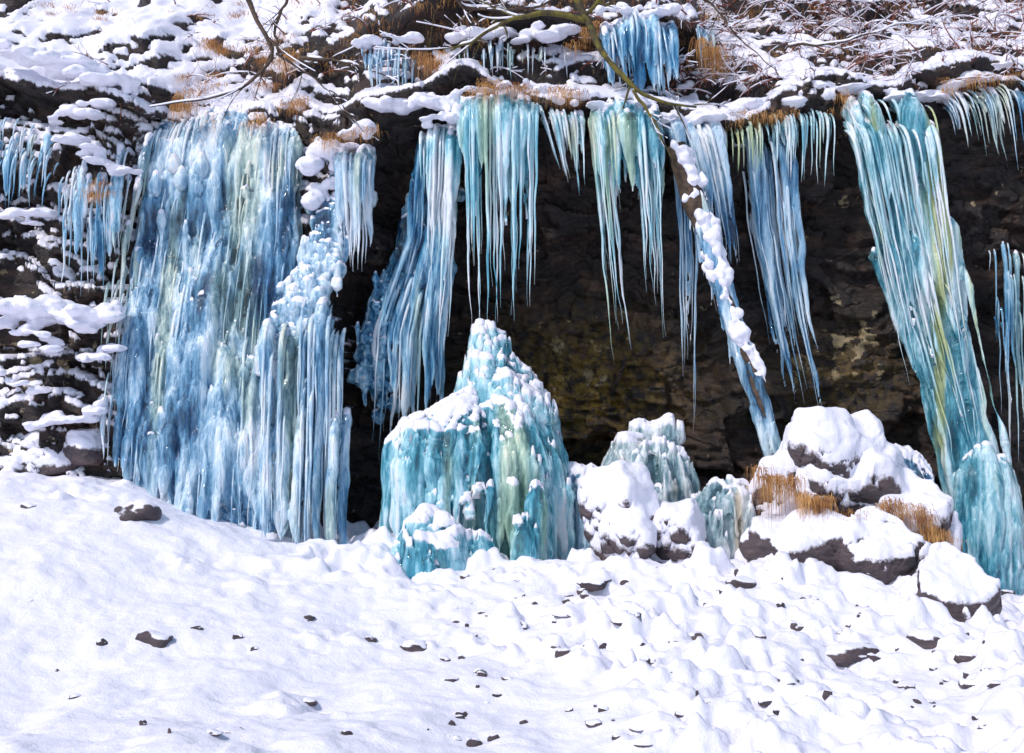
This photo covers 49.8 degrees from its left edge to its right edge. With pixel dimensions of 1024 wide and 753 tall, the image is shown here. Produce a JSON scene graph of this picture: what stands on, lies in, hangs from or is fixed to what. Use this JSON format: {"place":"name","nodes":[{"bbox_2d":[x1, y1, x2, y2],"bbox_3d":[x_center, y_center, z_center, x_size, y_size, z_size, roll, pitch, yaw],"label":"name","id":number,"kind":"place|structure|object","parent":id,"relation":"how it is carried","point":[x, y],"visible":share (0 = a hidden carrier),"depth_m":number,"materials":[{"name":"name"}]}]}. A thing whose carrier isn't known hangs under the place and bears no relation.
{"place":"outdoors","nodes":[
{"label":"outdoors","id":0,"kind":"place"},
{"bbox_2d":[0,0,1023,528],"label":"rock cliff","id":1,"kind":"structure","parent":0,"point":[556,322],"depth_m":14.41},
{"bbox_2d":[0,117,58,206],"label":"icicle cluster","id":2,"kind":"object","parent":1,"relation":"hanging from","point":[10,154],"visible":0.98,"depth_m":13.65,"materials":[{"name":"blue ice"}]},
{"bbox_2d":[58,160,123,291],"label":"icicle cluster","id":3,"kind":"object","parent":1,"relation":"hanging from","point":[106,227],"visible":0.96,"depth_m":13.60,"materials":[{"name":"blue ice"}]},
{"bbox_2d":[111,105,304,535],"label":"frozen waterfall","id":4,"kind":"structure","parent":1,"relation":"attached to","point":[220,234],"depth_m":13.59,"materials":[{"name":"blue ice"}]},
{"bbox_2d":[149,0,378,140],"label":"bare branch","id":5,"kind":"object","parent":1,"relation":"attached to","point":[271,45],"visible":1,"depth_m":13.16,"materials":[{"name":"brown plant"}]},
{"bbox_2d":[258,296,351,543],"bbox_3d":[-2.460,0.678,13.101,1.124,3.312,1.151,0,0,0],"label":"icicle cluster","id":6,"kind":"object","parent":1,"relation":"hanging from","point":[301,431],"visible":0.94,"depth_m":12.90,"materials":[{"name":"blue ice"}]},
{"bbox_2d":[253,160,377,381],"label":"knobby ice","id":7,"kind":"structure","parent":1,"relation":"attached to","point":[318,271],"depth_m":13.51,"materials":[{"name":"ice"}]},
{"bbox_2d":[333,144,376,271],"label":"icicle cluster","id":8,"kind":"object","parent":1,"relation":"hanging from","point":[354,173],"visible":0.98,"depth_m":13.54,"materials":[{"name":"blue ice"}]},
{"bbox_2d":[361,38,415,88],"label":"icicle cluster","id":9,"kind":"object","parent":1,"relation":"attached to","point":[370,60],"visible":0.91,"depth_m":14.03,"materials":[{"name":"blue ice"}]},
{"bbox_2d":[346,188,465,424],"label":"knobby ice","id":10,"kind":"structure","parent":1,"relation":"attached to","point":[361,375],"depth_m":14.07,"materials":[{"name":"blue ice"}]},
{"bbox_2d":[371,132,457,445],"bbox_3d":[-1.235,-1.062,14.069,1.116,4.267,0.632,0,0,0],"label":"icicle cluster","id":11,"kind":"object","parent":1,"relation":"hanging from","point":[413,325],"visible":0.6,"depth_m":13.94,"materials":[{"name":"blue ice"}]},
{"bbox_2d":[419,122,461,332],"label":"icicle cluster","id":12,"kind":"object","parent":1,"relation":"hanging from","point":[442,155],"visible":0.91,"depth_m":13.34,"materials":[{"name":"blue ice"}]},
{"bbox_2d":[456,89,538,328],"bbox_3d":[-0.174,-1.996,13.342,1.002,2.999,0.743,0,0,0],"label":"icicle cluster","id":13,"kind":"object","parent":1,"relation":"hanging from","point":[504,131],"visible":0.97,"depth_m":13.06,"materials":[{"name":"blue ice"}]},
{"bbox_2d":[454,39,566,74],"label":"icicle cluster","id":14,"kind":"object","parent":1,"relation":"hanging from","point":[500,50],"visible":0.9,"depth_m":14.16,"materials":[{"name":"blue ice"}]},
{"bbox_2d":[0,2,1023,431],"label":"snow cornice","id":15,"kind":"structure","parent":1,"relation":"attached to","point":[40,312],"depth_m":13.65,"materials":[{"name":"white snow"}]},
{"bbox_2d":[96,127,164,470],"bbox_3d":[-4.812,-1.071,13.822,0.521,4.426,1.307,0,0,8],"label":"icicle cluster","id":16,"kind":"object","parent":15,"relation":"hanging from","point":[144,156],"visible":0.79,"depth_m":13.80,"materials":[{"name":"blue ice"}]},
{"bbox_2d":[740,130,821,404],"bbox_3d":[3.435,-1.360,14.100,1.037,3.734,0.571,0,0,0],"label":"icicle cluster","id":17,"kind":"object","parent":15,"relation":"hanging from","point":[772,215],"visible":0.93,"depth_m":13.89,"materials":[{"name":"blue ice"}]},
{"bbox_2d":[30,0,1023,552],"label":"dry grass","id":18,"kind":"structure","parent":1,"relation":"on","point":[778,482],"depth_m":13.77,"materials":[{"name":"brown plant"}]},
{"bbox_2d":[45,0,1023,118],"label":"snowy brush","id":19,"kind":"object","parent":1,"relation":"on","point":[881,51],"visible":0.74,"depth_m":14.74,"materials":[{"name":"brown plant"}]},
{"bbox_2d":[374,0,747,169],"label":"bare branch","id":20,"kind":"object","parent":1,"relation":"attached to","point":[584,18],"visible":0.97,"depth_m":13.12,"materials":[{"name":"brown plant"}]},
{"bbox_2d":[539,105,584,186],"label":"icicle cluster","id":21,"kind":"object","parent":1,"relation":"hanging from","point":[560,121],"visible":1,"depth_m":13.29,"materials":[{"name":"blue ice"}]},
{"bbox_2d":[587,95,665,358],"bbox_3d":[1.387,-1.804,13.382,0.921,3.225,0.745,0,0,0],"label":"icicle cluster","id":22,"kind":"object","parent":1,"relation":"hanging from","point":[631,142],"visible":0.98,"depth_m":13.15,"materials":[{"name":"teal ice"}]},
{"bbox_2d":[299,0,967,85],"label":"bare branch","id":23,"kind":"object","parent":1,"relation":"attached to","point":[470,7],"visible":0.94,"depth_m":13.74,"materials":[{"name":"brown plant"}]},
{"bbox_2d":[598,7,678,96],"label":"icicle cluster","id":24,"kind":"object","parent":1,"relation":"hanging from","point":[651,41],"visible":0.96,"depth_m":13.89,"materials":[{"name":"blue ice"}]},
{"bbox_2d":[670,138,697,428],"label":"icicle cluster","id":25,"kind":"object","parent":1,"relation":"hanging from","point":[687,260],"visible":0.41,"depth_m":13.62,"materials":[{"name":"blue ice"}]},
{"bbox_2d":[662,110,738,309],"bbox_3d":[2.356,-2.048,13.762,0.955,2.565,0.589,0,0,0],"label":"icicle cluster","id":26,"kind":"object","parent":1,"relation":"hanging from","point":[708,143],"visible":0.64,"depth_m":13.57,"materials":[{"name":"blue ice"}]},
{"bbox_2d":[695,20,714,71],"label":"icicle cluster","id":27,"kind":"object","parent":1,"relation":"hanging from","point":[700,30],"visible":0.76,"depth_m":14.28,"materials":[{"name":"blue ice"}]},
{"bbox_2d":[725,108,835,186],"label":"icicle cluster","id":28,"kind":"object","parent":1,"relation":"hanging from","point":[789,131],"visible":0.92,"depth_m":13.73,"materials":[{"name":"blue ice"}]},
{"bbox_2d":[842,117,969,384],"bbox_3d":[4.850,-1.576,13.635,1.420,3.357,0.639,0,0,0],"label":"icicle cluster","id":29,"kind":"object","parent":1,"relation":"hanging from","point":[876,160],"visible":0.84,"depth_m":13.42,"materials":[{"name":"teal ice"}]},
{"bbox_2d":[840,88,1023,595],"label":"frozen waterfall","id":30,"kind":"structure","parent":1,"relation":"attached to","point":[980,486],"depth_m":13.46,"materials":[{"name":"blue ice"}]},
{"bbox_2d":[938,81,1023,169],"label":"icicle cluster","id":31,"kind":"object","parent":1,"relation":"hanging from","point":[986,102],"visible":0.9,"depth_m":13.86,"materials":[{"name":"ice"}]},
{"bbox_2d":[988,241,1023,458],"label":"icicle cluster","id":32,"kind":"object","parent":1,"relation":"hanging from","point":[1014,323],"visible":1,"depth_m":14.03,"materials":[{"name":"blue ice"}]},
{"bbox_2d":[0,470,1023,752],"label":"snowy ground","id":33,"kind":"structure","parent":0,"point":[84,566],"depth_m":9.42,"materials":[{"name":"white snow"}]},
{"bbox_2d":[0,428,106,474],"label":"snow covered boulder","id":34,"kind":"object","parent":33,"relation":"on","point":[83,447],"visible":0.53,"depth_m":13.22,"materials":[{"name":"snow"}]},
{"bbox_2d":[378,318,575,578],"bbox_3d":[-0.379,0.978,12.747,2.465,3.376,2.052,0,0,-30],"label":"ice mound","id":35,"kind":"object","parent":33,"relation":"on","point":[475,461],"visible":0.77,"depth_m":12.43,"materials":[{"name":"teal ice"}]},
{"bbox_2d":[20,498,1015,747],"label":"scattered stones","id":36,"kind":"object","parent":33,"relation":"on","point":[845,654],"visible":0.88,"depth_m":9.45,"materials":[{"name":"grey stone"}]},
{"bbox_2d":[567,461,597,549],"bbox_3d":[0.822,1.726,13.155,1.014,1.420,0.743,0,0,0],"label":"ice mound","id":37,"kind":"object","parent":33,"relation":"on","point":[576,472],"visible":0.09,"depth_m":12.92,"materials":[{"name":"ice"}]},
{"bbox_2d":[577,459,659,560],"bbox_3d":[1.212,1.503,12.066,0.944,1.196,0.771,0,0,32],"label":"snow covered boulder","id":38,"kind":"object","parent":33,"relation":"on","point":[618,505],"visible":0.89,"depth_m":11.82,"materials":[{"name":"snow"}]},
{"bbox_2d":[601,412,699,502],"bbox_3d":[1.592,1.452,13.000,1.312,2.045,1.012,0,0,0],"label":"ice mound","id":39,"kind":"object","parent":33,"relation":"on","point":[656,448],"visible":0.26,"depth_m":12.88,"materials":[{"name":"white ice"}]},
{"bbox_2d":[650,498,706,563],"bbox_3d":[1.803,1.759,11.991,0.656,0.868,0.565,0,0,0],"label":"snow covered boulder","id":40,"kind":"object","parent":33,"relation":"on","point":[681,529],"visible":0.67,"depth_m":11.81,"materials":[{"name":"snow"}]},
{"bbox_2d":[691,474,755,559],"bbox_3d":[2.411,1.796,12.465,0.839,1.386,0.726,0,0,-35],"label":"ice mound","id":41,"kind":"object","parent":33,"relation":"on","point":[722,504],"visible":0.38,"depth_m":12.24,"materials":[{"name":"teal ice"}]},
{"bbox_2d":[739,506,930,584],"bbox_3d":[3.448,1.941,11.601,2.079,1.136,0.860,0,0,13],"label":"snow covered boulder","id":42,"kind":"object","parent":33,"relation":"on","point":[891,548],"visible":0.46,"depth_m":11.38,"materials":[{"name":"snow"}]},
{"bbox_2d":[748,406,962,551],"bbox_3d":[3.877,1.357,12.608,2.320,2.058,1.368,0,0,12],"label":"snow covered boulder","id":43,"kind":"object","parent":33,"relation":"on","point":[853,462],"visible":0.57,"depth_m":12.13,"materials":[{"name":"snow"}]},
{"bbox_2d":[666,139,780,455],"bbox_3d":[2.511,-0.887,13.032,1.396,3.879,0.338,0,0,18],"label":"fallen log","id":44,"kind":"object","parent":43,"relation":"on","point":[704,222],"visible":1,"depth_m":12.95,"materials":[{"name":"white plant"}]},
{"bbox_2d":[895,443,934,482],"bbox_3d":[4.706,1.822,13.230,1.069,2.046,0.744,0,0,0],"label":"ice mound","id":45,"kind":"object","parent":33,"relation":"on","point":[915,461],"visible":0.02,"depth_m":13.11,"materials":[{"name":"white ice"}]},
{"bbox_2d":[898,541,1001,622],"bbox_3d":[4.195,2.247,10.716,1.113,1.228,0.819,0,0,0],"label":"snow covered boulder","id":46,"kind":"object","parent":33,"relation":"on","point":[959,584],"visible":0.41,"depth_m":10.54,"materials":[{"name":"snow"}]}
]}

